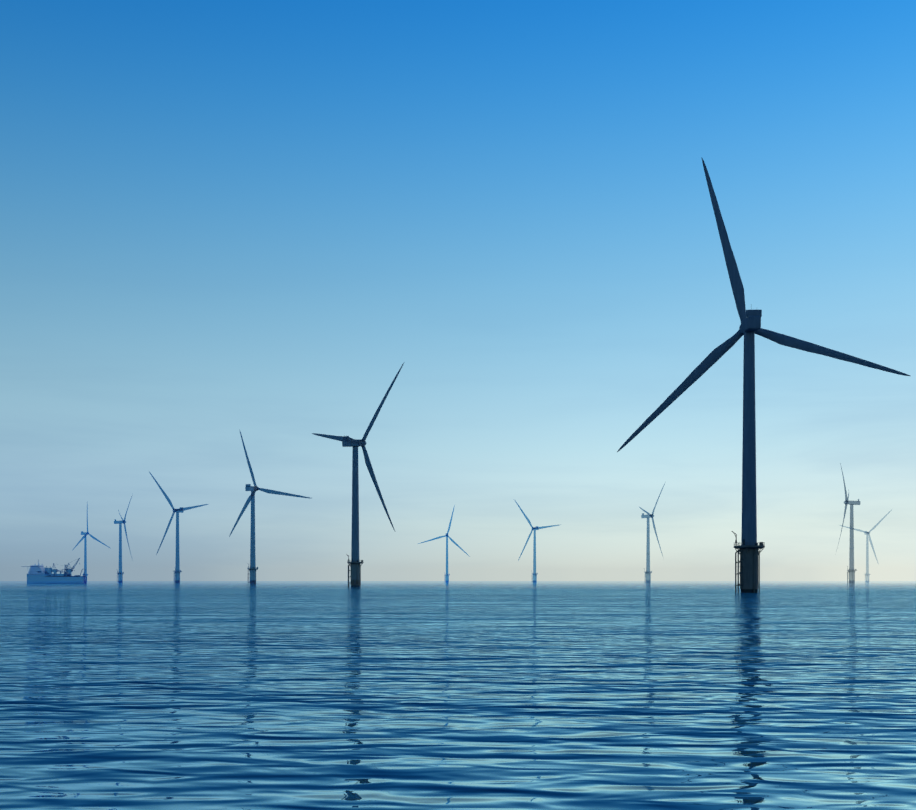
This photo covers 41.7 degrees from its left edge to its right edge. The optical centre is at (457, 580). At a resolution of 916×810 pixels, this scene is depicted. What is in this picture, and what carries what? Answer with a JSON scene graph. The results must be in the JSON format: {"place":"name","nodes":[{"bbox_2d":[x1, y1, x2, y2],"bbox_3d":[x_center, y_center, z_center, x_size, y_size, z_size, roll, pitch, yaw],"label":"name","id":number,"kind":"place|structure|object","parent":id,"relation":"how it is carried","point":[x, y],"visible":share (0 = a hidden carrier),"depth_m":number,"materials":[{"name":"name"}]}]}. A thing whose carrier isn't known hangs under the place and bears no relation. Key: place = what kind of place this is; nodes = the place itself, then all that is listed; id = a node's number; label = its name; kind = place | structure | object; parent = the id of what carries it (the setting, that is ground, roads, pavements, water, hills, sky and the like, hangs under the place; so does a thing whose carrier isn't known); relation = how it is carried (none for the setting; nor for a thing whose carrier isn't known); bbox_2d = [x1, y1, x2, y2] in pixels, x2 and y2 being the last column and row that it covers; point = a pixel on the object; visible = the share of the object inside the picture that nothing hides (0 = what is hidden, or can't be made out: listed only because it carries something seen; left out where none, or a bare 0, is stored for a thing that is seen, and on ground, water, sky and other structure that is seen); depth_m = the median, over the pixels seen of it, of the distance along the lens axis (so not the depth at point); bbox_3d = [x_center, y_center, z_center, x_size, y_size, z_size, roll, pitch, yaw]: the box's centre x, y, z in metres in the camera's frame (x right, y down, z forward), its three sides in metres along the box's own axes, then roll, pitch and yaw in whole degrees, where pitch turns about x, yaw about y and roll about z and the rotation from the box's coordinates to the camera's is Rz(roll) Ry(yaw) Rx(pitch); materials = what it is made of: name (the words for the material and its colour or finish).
{"place":"outdoors","nodes":[
{"label":"outdoors","id":0,"kind":"place"},
{"bbox_2d":[0,581,915,809],"bbox_3d":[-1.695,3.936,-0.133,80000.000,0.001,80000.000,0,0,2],"label":"sea water","id":1,"kind":"structure","parent":0,"point":[420,696],"depth_m":40.62,"materials":[{"name":"blue liquid"}]},
{"bbox_2d":[21,558,86,583],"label":"ship","id":2,"kind":"object","parent":1,"relation":"on","point":[38,571],"visible":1,"depth_m":1514.73,"materials":[{"name":"blue metal"}]},
{"bbox_2d":[74,513,109,583],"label":"turbine","id":3,"kind":"object","parent":1,"relation":"on","point":[86,552],"visible":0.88,"depth_m":2136.72,"materials":[{"name":"grey paint"}]},
{"bbox_2d":[114,494,132,583],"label":"turbine","id":4,"kind":"object","parent":1,"relation":"on","point":[120,541],"visible":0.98,"depth_m":1719.82,"materials":[{"name":"grey paint"}]},
{"bbox_2d":[149,472,207,583],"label":"turbine","id":5,"kind":"object","parent":1,"relation":"on","point":[177,571],"visible":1,"depth_m":1438.25,"materials":[{"name":"grey paint"}]},
{"bbox_2d":[229,429,309,584],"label":"turbine","id":6,"kind":"object","parent":1,"relation":"in","point":[251,498],"visible":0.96,"depth_m":1095.46,"materials":[{"name":"grey paint"}]},
{"bbox_2d":[313,363,403,586],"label":"turbine","id":7,"kind":"object","parent":1,"relation":"in","point":[354,563],"visible":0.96,"depth_m":732.55,"materials":[{"name":"grey paint"}]},
{"bbox_2d":[434,516,466,577],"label":"turbine","id":8,"kind":"object","parent":1,"relation":"on","point":[447,551],"visible":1,"depth_m":2232.00,"materials":[{"name":"grey paint"}]},
{"bbox_2d":[516,502,557,583],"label":"turbine","id":9,"kind":"object","parent":1,"relation":"on","point":[534,545],"visible":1,"depth_m":1938.54,"materials":[{"name":"grey paint"}]},
{"bbox_2d":[640,484,664,583],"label":"turbine","id":10,"kind":"object","parent":1,"relation":"on","point":[651,515],"visible":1,"depth_m":1563.20,"materials":[{"name":"grey paint"}]},
{"bbox_2d":[617,158,909,592],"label":"turbine","id":11,"kind":"object","parent":1,"relation":"in","point":[749,547],"visible":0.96,"depth_m":396.04,"materials":[{"name":"grey paint"}]},
{"bbox_2d":[835,464,859,584],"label":"turbine","id":12,"kind":"object","parent":1,"relation":"on","point":[851,504],"visible":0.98,"depth_m":1292.24,"materials":[{"name":"grey paint"}]},
{"bbox_2d":[0,0,915,584],"label":"sky","id":13,"kind":"structure","parent":0,"point":[219,218],"materials":[{"name":"blue"}]}
]}

